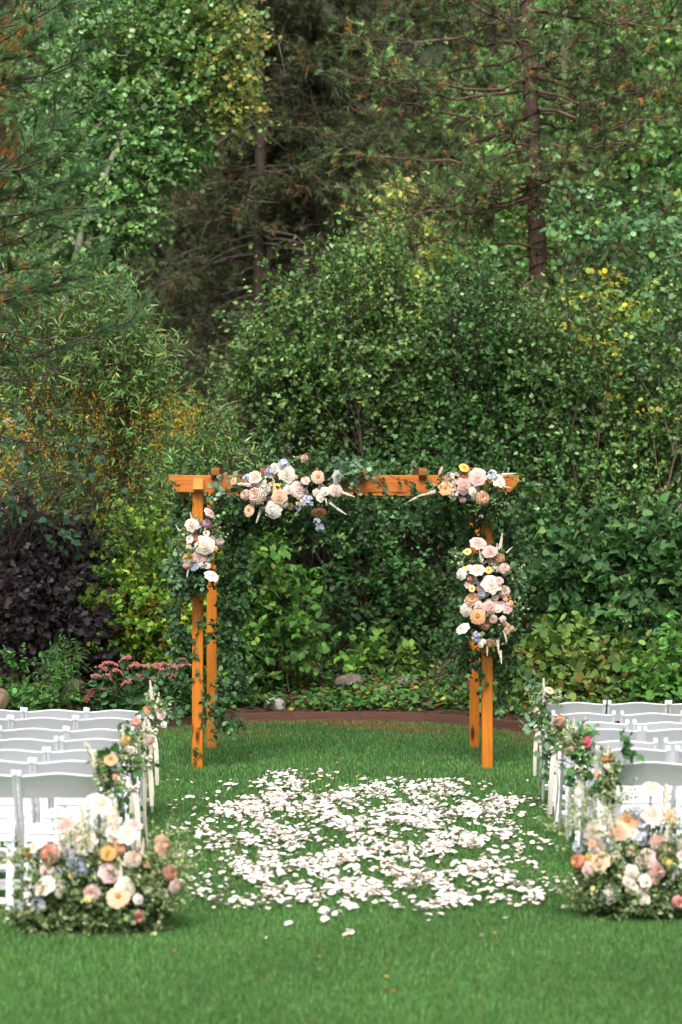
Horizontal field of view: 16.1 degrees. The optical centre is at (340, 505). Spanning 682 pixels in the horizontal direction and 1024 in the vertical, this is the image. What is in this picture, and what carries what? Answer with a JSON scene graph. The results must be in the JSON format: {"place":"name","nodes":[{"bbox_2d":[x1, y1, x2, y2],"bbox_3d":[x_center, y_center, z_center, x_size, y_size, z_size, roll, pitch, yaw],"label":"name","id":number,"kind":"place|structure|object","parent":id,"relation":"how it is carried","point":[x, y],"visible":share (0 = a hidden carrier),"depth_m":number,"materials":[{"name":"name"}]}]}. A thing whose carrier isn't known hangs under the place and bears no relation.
{"place":"outdoors","nodes":[
{"label":"outdoors","id":0,"kind":"place"},
{"bbox_2d":[0,474,667,722],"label":"garden bed","id":1,"kind":"object","parent":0,"point":[451,709],"visible":0.09,"depth_m":24.94,"materials":[{"name":"soil"}]},
{"bbox_2d":[0,688,8,708],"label":"rock","id":2,"kind":"object","parent":1,"relation":"on","point":[4,699],"visible":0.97,"depth_m":22.57,"materials":[{"name":"beige stone"}]},
{"bbox_2d":[0,642,58,714],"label":"bedding plant","id":3,"kind":"object","parent":1,"relation":"on","point":[17,701],"visible":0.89,"depth_m":23.08,"materials":[{"name":"green plant"}]},
{"bbox_2d":[25,631,98,709],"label":"bedding plant","id":4,"kind":"object","parent":1,"relation":"on","point":[57,667],"visible":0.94,"depth_m":23.29,"materials":[{"name":"green plant"}]},
{"bbox_2d":[0,390,126,677],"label":"cottonwood sapling","id":5,"kind":"object","parent":1,"relation":"on","point":[26,466],"visible":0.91,"depth_m":24.07,"materials":[{"name":"green plant"}]},
{"bbox_2d":[0,478,152,688],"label":"ninebark shrub","id":6,"kind":"object","parent":1,"relation":"on","point":[26,604],"visible":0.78,"depth_m":24.18,"materials":[{"name":"purple plant"}]},
{"bbox_2d":[0,0,156,522],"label":"pine tree","id":7,"kind":"object","parent":1,"relation":"on","point":[38,140],"visible":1,"depth_m":21.47,"materials":[{"name":"green plant"}]},
{"bbox_2d":[0,245,217,566],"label":"willow shrub","id":8,"kind":"object","parent":1,"relation":"on","point":[140,368],"visible":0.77,"depth_m":26.35,"materials":[{"name":"green plant"}]},
{"bbox_2d":[84,654,154,710],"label":"sedum plant","id":9,"kind":"object","parent":1,"relation":"on","point":[106,693],"visible":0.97,"depth_m":23.35,"materials":[{"name":"pink plant"}]},
{"bbox_2d":[0,362,253,621],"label":"willow shrub","id":10,"kind":"object","parent":1,"relation":"on","point":[107,449],"visible":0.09,"depth_m":29.19,"materials":[{"name":"green plant"}]},
{"bbox_2d":[0,0,275,535],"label":"spruce tree","id":11,"kind":"object","parent":1,"relation":"on","point":[159,251],"visible":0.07,"depth_m":44.93,"materials":[{"name":"green plant"}]},
{"bbox_2d":[51,481,230,701],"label":"ninebark shrub","id":12,"kind":"object","parent":1,"relation":"on","point":[148,596],"visible":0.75,"depth_m":24.36,"materials":[{"name":"green plant"}]},
{"bbox_2d":[0,0,282,502],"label":"aspen tree","id":13,"kind":"object","parent":1,"relation":"on","point":[114,184],"visible":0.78,"depth_m":29.72,"materials":[{"name":"green plant"}]},
{"bbox_2d":[149,657,191,719],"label":"sedum plant","id":14,"kind":"object","parent":1,"relation":"on","point":[158,668],"visible":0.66,"depth_m":23.89,"materials":[{"name":"green plant"}]},
{"bbox_2d":[105,376,275,645],"bbox_3d":[-1.599,0.196,26.157,1.907,3.228,1.643,0,0,-26],"label":"willow shrub","id":15,"kind":"object","parent":1,"relation":"on","point":[205,463],"visible":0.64,"depth_m":26.00,"materials":[{"name":"green plant"}]},
{"bbox_2d":[137,627,261,722],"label":"bedding plant","id":16,"kind":"object","parent":1,"relation":"on","point":[187,700],"visible":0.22,"depth_m":24.58,"materials":[{"name":"green plant"}]},
{"bbox_2d":[86,410,316,620],"bbox_3d":[-1.783,0.659,31.409,3.426,3.869,2.527,0,0,29],"label":"leafy shrub","id":17,"kind":"object","parent":1,"relation":"on","point":[237,544],"depth_m":31.18,"materials":[{"name":"green plant"}]},
{"bbox_2d":[94,0,384,538],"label":"spruce tree","id":18,"kind":"object","parent":1,"relation":"on","point":[190,265],"visible":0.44,"depth_m":39.92,"materials":[{"name":"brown plant"}]},
{"bbox_2d":[184,496,341,693],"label":"dogwood shrub","id":19,"kind":"object","parent":1,"relation":"on","point":[286,624],"visible":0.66,"depth_m":25.46,"materials":[{"name":"green plant"}]},
{"bbox_2d":[264,697,284,708],"bbox_3d":[-0.683,2.056,24.781,0.232,0.171,0.118,0,0,-11],"label":"rock","id":20,"kind":"object","parent":1,"relation":"on","point":[278,704],"visible":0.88,"depth_m":24.74,"materials":[{"name":"white stone"}]},
{"bbox_2d":[179,230,429,642],"bbox_3d":[-0.412,-0.808,28.035,2.955,4.868,2.528,0,0,0],"label":"leafy shrub","id":21,"kind":"object","parent":1,"relation":"on","point":[294,388],"visible":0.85,"depth_m":27.65,"materials":[{"name":"green plant"}]},
{"bbox_2d":[201,0,419,551],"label":"spruce tree","id":22,"kind":"object","parent":1,"relation":"on","point":[314,11],"visible":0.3,"depth_m":40.27,"materials":[{"name":"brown plant"}]},
{"bbox_2d":[224,426,432,617],"bbox_3d":[-0.459,0.770,31.505,3.829,3.616,2.769,0,0,0],"label":"leafy shrub","id":23,"kind":"object","parent":1,"relation":"on","point":[297,554],"visible":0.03,"depth_m":31.17,"materials":[{"name":"green plant"}]},
{"bbox_2d":[0,620,677,722],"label":"ground cover","id":24,"kind":"object","parent":1,"relation":"on","point":[423,688],"visible":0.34,"depth_m":24.95,"materials":[{"name":"green plant"}]},
{"bbox_2d":[334,674,363,689],"bbox_3d":[0.076,1.890,25.705,0.330,0.198,0.204,0,0,-34],"label":"rock","id":25,"kind":"object","parent":1,"relation":"on","point":[347,679],"visible":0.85,"depth_m":25.62,"materials":[{"name":"grey stone"}]},
{"bbox_2d":[323,621,436,684],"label":"dogwood shrub","id":26,"kind":"object","parent":1,"relation":"on","point":[376,645],"visible":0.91,"depth_m":26.11,"materials":[{"name":"green plant"}]},
{"bbox_2d":[296,503,469,649],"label":"bare shrub","id":27,"kind":"object","parent":1,"relation":"on","point":[367,568],"visible":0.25,"depth_m":27.33,"materials":[{"name":"grey plant"}]},
{"bbox_2d":[302,522,467,668],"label":"leafy shrub","id":28,"kind":"object","parent":1,"relation":"on","point":[407,610],"visible":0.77,"depth_m":26.75,"materials":[{"name":"green plant"}]},
{"bbox_2d":[274,0,499,512],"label":"spruce tree","id":29,"kind":"object","parent":1,"relation":"on","point":[401,28],"visible":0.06,"depth_m":46.91,"materials":[{"name":"green plant"}]},
{"bbox_2d":[272,192,504,638],"bbox_3d":[0.549,-1.011,28.562,3.203,5.245,2.579,0,0,0],"label":"leafy shrub","id":30,"kind":"object","parent":1,"relation":"on","point":[378,320],"visible":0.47,"depth_m":28.18,"materials":[{"name":"green plant"}]},
{"bbox_2d":[194,416,625,660],"bbox_3d":[0.792,0.597,27.263,5.020,3.266,3.015,0,0,0],"label":"leafy shrub","id":31,"kind":"object","parent":1,"relation":"on","point":[381,528],"visible":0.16,"depth_m":27.09,"materials":[{"name":"green plant"}]},
{"bbox_2d":[357,171,496,560],"bbox_3d":[1.354,-2.076,37.987,2.557,6.420,2.242,0,0,0],"label":"aspen sapling","id":32,"kind":"object","parent":1,"relation":"on","point":[419,247],"visible":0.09,"depth_m":37.80,"materials":[{"name":"green plant"}]},
{"bbox_2d":[293,401,565,615],"bbox_3d":[1.139,0.657,31.545,3.798,4.002,2.542,0,0,0],"label":"leafy shrub","id":33,"kind":"object","parent":1,"relation":"on","point":[414,549],"visible":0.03,"depth_m":31.24,"materials":[{"name":"green plant"}]},
{"bbox_2d":[399,621,495,694],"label":"dogwood shrub","id":34,"kind":"object","parent":1,"relation":"on","point":[438,662],"visible":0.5,"depth_m":26.12,"materials":[{"name":"green plant"}]},
{"bbox_2d":[297,0,681,611],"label":"pine tree","id":35,"kind":"object","parent":1,"relation":"on","point":[455,199],"visible":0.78,"depth_m":30.64,"materials":[{"name":"green plant"}]},
{"bbox_2d":[375,220,611,637],"bbox_3d":[1.706,-0.897,28.021,2.840,4.941,2.574,0,0,-22],"label":"leafy shrub","id":36,"kind":"object","parent":1,"relation":"on","point":[483,399],"visible":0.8,"depth_m":27.74,"materials":[{"name":"green plant"}]},
{"bbox_2d":[442,185,634,463],"bbox_3d":[3.369,-2.229,39.054,3.990,6.511,1.920,0,0,0],"label":"aspen sapling","id":37,"kind":"object","parent":1,"relation":"on","point":[510,231],"visible":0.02,"depth_m":38.95,"materials":[{"name":"green plant"}]},
{"bbox_2d":[403,0,674,509],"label":"aspen tree","id":38,"kind":"object","parent":1,"relation":"on","point":[519,250],"visible":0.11,"depth_m":36.57,"materials":[{"name":"green plant"}]},
{"bbox_2d":[426,426,681,610],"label":"leafy shrub","id":39,"kind":"object","parent":1,"relation":"on","point":[585,502],"depth_m":31.07,"materials":[{"name":"green plant"}]},
{"bbox_2d":[454,235,681,589],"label":"leafy shrub","id":40,"kind":"object","parent":1,"relation":"on","point":[609,453],"visible":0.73,"depth_m":27.56,"materials":[{"name":"green plant"}]},
{"bbox_2d":[463,604,681,713],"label":"hydrangea shrub","id":41,"kind":"object","parent":1,"relation":"on","point":[563,662],"visible":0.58,"depth_m":24.18,"materials":[{"name":"green plant"}]},
{"bbox_2d":[507,490,681,672],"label":"lilac shrub","id":42,"kind":"object","parent":1,"relation":"on","point":[637,591],"visible":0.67,"depth_m":25.20,"materials":[{"name":"green plant"}]},
{"bbox_2d":[517,163,681,536],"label":"cottonwood sapling","id":43,"kind":"object","parent":1,"relation":"on","point":[639,224],"visible":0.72,"depth_m":28.88,"materials":[{"name":"green plant"}]},
{"bbox_2d":[551,0,681,548],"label":"aspen tree","id":44,"kind":"object","parent":1,"relation":"on","point":[671,156],"visible":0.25,"depth_m":36.16,"materials":[{"name":"green plant"}]},
{"bbox_2d":[558,257,680,536],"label":"yellow shrub","id":45,"kind":"object","parent":1,"relation":"on","point":[622,308],"visible":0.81,"depth_m":27.79,"materials":[{"name":"green plant"}]},
{"bbox_2d":[618,608,681,704],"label":"maple shrub","id":46,"kind":"object","parent":1,"relation":"on","point":[656,685],"visible":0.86,"depth_m":23.27,"materials":[{"name":"green plant"}]},
{"bbox_2d":[0,718,681,1023],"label":"lawn","id":47,"kind":"structure","parent":0,"point":[360,901],"depth_m":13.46,"materials":[{"name":"green plant"}]},
{"bbox_2d":[0,770,23,909],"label":"folding chair","id":48,"kind":"object","parent":47,"relation":"on","point":[8,789],"visible":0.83,"depth_m":12.99,"materials":[{"name":"white plastic"}]},
{"bbox_2d":[0,707,23,718],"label":"folding chair","id":49,"kind":"object","parent":47,"relation":"on","point":[16,714],"visible":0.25,"depth_m":16.90,"materials":[{"name":"white plastic"}]},
{"bbox_2d":[0,757,39,884],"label":"folding chair","id":50,"kind":"object","parent":47,"relation":"on","point":[7,767],"visible":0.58,"depth_m":13.61,"materials":[{"name":"white plastic"}]},
{"bbox_2d":[0,747,53,867],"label":"folding chair","id":51,"kind":"object","parent":47,"relation":"on","point":[17,755],"visible":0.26,"depth_m":14.13,"materials":[{"name":"white plastic"}]},
{"bbox_2d":[0,736,64,847],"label":"folding chair","id":52,"kind":"object","parent":47,"relation":"on","point":[29,744],"visible":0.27,"depth_m":14.78,"materials":[{"name":"white plastic"}]},
{"bbox_2d":[0,726,66,846],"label":"folding chair","id":53,"kind":"object","parent":47,"relation":"on","point":[41,733],"visible":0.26,"depth_m":15.46,"materials":[{"name":"white plastic"}]},
{"bbox_2d":[10,715,75,761],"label":"folding chair","id":54,"kind":"object","parent":47,"relation":"on","point":[49,723],"visible":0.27,"depth_m":16.25,"materials":[{"name":"white plastic"}]},
{"bbox_2d":[24,707,86,750],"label":"folding chair","id":55,"kind":"object","parent":47,"relation":"on","point":[60,713],"visible":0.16,"depth_m":16.86,"materials":[{"name":"white plastic"}]},
{"bbox_2d":[17,770,103,905],"bbox_3d":[-1.509,1.807,13.081,0.444,0.792,0.478,0,0,-1],"label":"folding chair","id":56,"kind":"object","parent":47,"relation":"on","point":[57,785],"visible":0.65,"depth_m":12.91,"materials":[{"name":"white plastic"}]},
{"bbox_2d":[83,740,125,845],"bbox_3d":[-1.247,1.622,12.811,0.199,0.767,0.211,0,0,15],"label":"aisle bouquet","id":57,"kind":"object","parent":56,"relation":"attached to","point":[103,762],"visible":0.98,"depth_m":12.77,"materials":[{"name":"green plant"}]},
{"bbox_2d":[33,758,115,885],"bbox_3d":[-1.504,1.807,13.720,0.444,0.792,0.478,0,0,0],"label":"folding chair","id":58,"kind":"object","parent":47,"relation":"on","point":[44,814],"visible":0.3,"depth_m":13.54,"materials":[{"name":"white plastic"}]},
{"bbox_2d":[47,747,126,877],"bbox_3d":[-1.496,1.807,14.315,0.444,0.792,0.478,0,0,1],"label":"folding chair","id":59,"kind":"object","parent":47,"relation":"on","point":[81,754],"visible":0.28,"depth_m":14.13,"materials":[{"name":"white plastic"}]},
{"bbox_2d":[110,724,146,852],"bbox_3d":[-1.246,1.684,14.067,0.235,0.827,0.249,0,0,0],"label":"aisle bouquet","id":60,"kind":"object","parent":59,"relation":"attached to","point":[129,755],"visible":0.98,"depth_m":14.02,"materials":[{"name":"green plant"}]},
{"bbox_2d":[60,736,135,849],"bbox_3d":[-1.500,1.807,14.992,0.444,0.792,0.478,0,0,-1],"label":"folding chair","id":61,"kind":"object","parent":47,"relation":"on","point":[94,744],"visible":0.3,"depth_m":14.79,"materials":[{"name":"white plastic"}]},
{"bbox_2d":[66,726,137,846],"bbox_3d":[-1.534,1.807,15.625,0.444,0.792,0.478,0,0,-1],"label":"folding chair","id":62,"kind":"object","parent":47,"relation":"on","point":[95,733],"visible":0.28,"depth_m":15.41,"materials":[{"name":"white plastic"}]},
{"bbox_2d":[0,793,213,937],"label":"floor arrangement","id":63,"kind":"object","parent":47,"relation":"on","point":[118,899],"visible":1,"depth_m":12.38,"materials":[{"name":"multicoloured plant"}]},
{"bbox_2d":[76,715,143,823],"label":"folding chair","id":64,"kind":"object","parent":47,"relation":"on","point":[102,723],"visible":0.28,"depth_m":16.25,"materials":[{"name":"white plastic"}]},
{"bbox_2d":[117,716,163,851],"bbox_3d":[-1.275,1.772,15.376,0.293,0.864,0.248,0,0,0],"label":"aisle bouquet","id":65,"kind":"object","parent":64,"relation":"attached to","point":[146,739],"visible":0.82,"depth_m":15.34,"materials":[{"name":"green plant"}]},
{"bbox_2d":[86,708,153,816],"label":"folding chair","id":66,"kind":"object","parent":47,"relation":"on","point":[127,714],"visible":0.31,"depth_m":16.84,"materials":[{"name":"white plastic"}]},
{"bbox_2d":[135,680,173,794],"bbox_3d":[-1.283,1.608,16.799,0.251,0.796,0.196,0,0,17],"label":"aisle bouquet","id":67,"kind":"object","parent":66,"relation":"attached to","point":[149,710],"visible":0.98,"depth_m":16.77,"materials":[{"name":"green plant"}]},
{"bbox_2d":[168,468,518,768],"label":"wedding arch","id":68,"kind":"structure","parent":47,"relation":"on","point":[196,486],"depth_m":20.19,"materials":[{"name":"brown wood"}]},
{"bbox_2d":[160,508,232,604],"bbox_3d":[-1.207,0.428,19.997,0.534,0.818,0.490,0,0,39],"label":"flower spray","id":69,"kind":"object","parent":68,"relation":"attached to","point":[205,544],"visible":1,"depth_m":19.90,"materials":[{"name":"white plant"}]},
{"bbox_2d":[152,492,263,764],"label":"leafy vine","id":70,"kind":"object","parent":68,"relation":"attached to","point":[177,634],"visible":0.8,"depth_m":20.27,"materials":[{"name":"green plant"}]},
{"bbox_2d":[206,447,377,531],"bbox_3d":[-0.407,-0.137,20.009,1.433,0.728,0.489,0,0,0],"label":"flower spray","id":71,"kind":"object","parent":68,"relation":"attached to","point":[288,490],"visible":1,"depth_m":19.90,"materials":[{"name":"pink plant"}]},
{"bbox_2d":[166,452,473,548],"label":"leafy vine","id":72,"kind":"object","parent":68,"relation":"attached to","point":[415,519],"visible":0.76,"depth_m":20.17,"materials":[{"name":"green plant"}]},
{"bbox_2d":[408,458,524,537],"bbox_3d":[1.036,-0.059,20.003,0.973,0.659,0.438,0,0,0],"label":"flower spray","id":73,"kind":"object","parent":68,"relation":"attached to","point":[481,497],"visible":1,"depth_m":19.93,"materials":[{"name":"pink plant"}]},
{"bbox_2d":[435,490,537,719],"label":"leafy vine","id":74,"kind":"object","parent":68,"relation":"attached to","point":[512,536],"visible":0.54,"depth_m":20.28,"materials":[{"name":"green plant"}]},
{"bbox_2d":[448,533,535,663],"bbox_3d":[1.250,0.766,19.991,0.739,1.081,0.427,0,0,0],"label":"flower spray","id":75,"kind":"object","parent":68,"relation":"attached to","point":[483,603],"visible":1,"depth_m":19.89,"materials":[{"name":"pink plant"}]},
{"bbox_2d":[150,711,550,733],"bbox_3d":[-0.102,2.172,23.015,8.609,0.158,3.175,0,0,0],"label":"bed edging","id":76,"kind":"object","parent":47,"relation":"on","point":[409,717],"visible":0.27,"depth_m":24.44,"materials":[{"name":"brown wood"}]},
{"bbox_2d":[162,768,577,895],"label":"scattered petals","id":77,"kind":"object","parent":47,"relation":"on","point":[360,885],"visible":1,"depth_m":15.81,"materials":[{"name":"white plant"}]},
{"bbox_2d":[152,731,592,1001],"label":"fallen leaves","id":78,"kind":"object","parent":47,"relation":"on","point":[257,978],"visible":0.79,"depth_m":13.31,"materials":[{"name":"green plant"}]},
{"bbox_2d":[541,700,605,801],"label":"folding chair","id":79,"kind":"object","parent":47,"relation":"on","point":[575,707],"visible":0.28,"depth_m":17.50,"materials":[{"name":"white plastic"}]},
{"bbox_2d":[518,669,567,788],"bbox_3d":[1.463,1.611,17.469,0.361,0.860,0.239,0,0,0],"label":"aisle bouquet","id":80,"kind":"object","parent":79,"relation":"attached to","point":[541,695],"visible":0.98,"depth_m":17.42,"materials":[{"name":"green plant"}]},
{"bbox_2d":[547,711,614,822],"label":"folding chair","id":81,"kind":"object","parent":47,"relation":"on","point":[590,717],"visible":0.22,"depth_m":16.61,"materials":[{"name":"white plastic"}]},
{"bbox_2d":[558,720,628,836],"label":"folding chair","id":82,"kind":"object","parent":47,"relation":"on","point":[609,725],"visible":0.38,"depth_m":16.02,"materials":[{"name":"white plastic"}]},
{"bbox_2d":[533,713,572,824],"bbox_3d":[1.390,1.731,15.865,0.287,0.730,0.215,0,0,31],"label":"aisle bouquet","id":83,"kind":"object","parent":82,"relation":"attached to","point":[550,738],"visible":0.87,"depth_m":15.81,"materials":[{"name":"green plant"}]},
{"bbox_2d":[566,726,640,847],"bbox_3d":[1.690,1.807,15.629,0.444,0.792,0.478,0,0,-1],"label":"folding chair","id":84,"kind":"object","parent":47,"relation":"on","point":[607,734],"visible":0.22,"depth_m":15.43,"materials":[{"name":"white plastic"}]},
{"bbox_2d":[533,773,681,922],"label":"floor arrangement","id":85,"kind":"object","parent":47,"relation":"on","point":[613,884],"visible":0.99,"depth_m":12.78,"materials":[{"name":"multicoloured plant"}]},
{"bbox_2d":[579,738,657,853],"bbox_3d":[1.700,1.807,14.869,0.444,0.792,0.478,0,0,0],"label":"folding chair","id":86,"kind":"object","parent":47,"relation":"on","point":[614,744],"visible":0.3,"depth_m":14.68,"materials":[{"name":"white plastic"}]},
{"bbox_2d":[553,717,600,853],"bbox_3d":[1.445,1.694,14.627,0.250,0.833,0.252,0,0,30],"label":"aisle bouquet","id":87,"kind":"object","parent":86,"relation":"attached to","point":[574,748],"visible":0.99,"depth_m":14.59,"materials":[{"name":"green plant"}]},
{"bbox_2d":[590,746,669,862],"bbox_3d":[1.713,1.807,14.399,0.444,0.792,0.478,0,0,0],"label":"folding chair","id":88,"kind":"object","parent":47,"relation":"on","point":[655,756],"visible":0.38,"depth_m":14.28,"materials":[{"name":"white plastic"}]},
{"bbox_2d":[607,700,667,795],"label":"folding chair","id":89,"kind":"object","parent":47,"relation":"on","point":[635,708],"visible":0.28,"depth_m":17.49,"materials":[{"name":"white plastic"}]},
{"bbox_2d":[611,759,681,887],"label":"folding chair","id":90,"kind":"object","parent":47,"relation":"on","point":[663,773],"visible":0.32,"depth_m":13.46,"materials":[{"name":"white plastic"}]},
{"bbox_2d":[586,729,644,843],"bbox_3d":[1.516,1.637,13.382,0.331,0.787,0.236,0,0,0],"label":"aisle bouquet","id":91,"kind":"object","parent":90,"relation":"attached to","point":[609,766],"visible":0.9,"depth_m":13.35,"materials":[{"name":"green plant"}]},
{"bbox_2d":[620,711,681,762],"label":"folding chair","id":92,"kind":"object","parent":47,"relation":"on","point":[640,718],"visible":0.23,"depth_m":16.59,"materials":[{"name":"white plastic"}]},
{"bbox_2d":[632,720,681,830],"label":"folding chair","id":93,"kind":"object","parent":47,"relation":"on","point":[662,725],"visible":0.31,"depth_m":15.90,"materials":[{"name":"white plastic"}]},
{"bbox_2d":[640,726,681,829],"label":"folding chair","id":94,"kind":"object","parent":47,"relation":"on","point":[673,735],"visible":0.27,"depth_m":15.42,"materials":[{"name":"white plastic"}]},
{"bbox_2d":[662,738,681,847],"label":"folding chair","id":95,"kind":"object","parent":47,"relation":"on","point":[672,749],"visible":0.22,"depth_m":14.69,"materials":[{"name":"white plastic"}]},
{"bbox_2d":[667,745,681,858],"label":"folding chair","id":96,"kind":"object","parent":47,"relation":"on","point":[677,790],"visible":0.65,"depth_m":14.33,"materials":[{"name":"white plastic"}]},
{"bbox_2d":[668,700,681,714],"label":"folding chair","id":97,"kind":"object","parent":47,"relation":"on","point":[675,709],"visible":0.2,"depth_m":17.50,"materials":[{"name":"white plastic"}]},
{"bbox_2d":[0,0,681,474],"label":"hillside","id":98,"kind":"structure","parent":0,"point":[326,6],"depth_m":113.02,"materials":[{"name":"green plant"}]},
{"bbox_2d":[0,0,81,428],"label":"conifer tree","id":99,"kind":"object","parent":98,"relation":"on","point":[6,2],"visible":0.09,"depth_m":59.76,"materials":[{"name":"green plant"}]},
{"bbox_2d":[0,0,214,472],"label":"conifer tree","id":100,"kind":"object","parent":98,"relation":"on","point":[35,61],"visible":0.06,"depth_m":56.42,"materials":[{"name":"green plant"}]},
{"bbox_2d":[74,3,253,401],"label":"conifer tree","id":101,"kind":"object","parent":98,"relation":"on","point":[220,332],"visible":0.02,"depth_m":61.70,"materials":[{"name":"green plant"}]},
{"bbox_2d":[133,1,373,408],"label":"conifer tree","id":102,"kind":"object","parent":98,"relation":"on","point":[278,88],"visible":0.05,"depth_m":57.88,"materials":[{"name":"green plant"}]},
{"bbox_2d":[283,0,482,399],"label":"conifer tree","id":103,"kind":"object","parent":98,"relation":"on","point":[417,60],"visible":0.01,"depth_m":61.73,"materials":[{"name":"green plant"}]},
{"bbox_2d":[382,0,611,429],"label":"conifer tree","id":104,"kind":"object","parent":98,"relation":"on","point":[495,31],"visible":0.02,"depth_m":57.51,"materials":[{"name":"green plant"}]},
{"bbox_2d":[479,3,660,375],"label":"conifer tree","id":105,"kind":"object","parent":98,"relation":"on","point":[557,39],"visible":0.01,"depth_m":63.20,"materials":[{"name":"green plant"}]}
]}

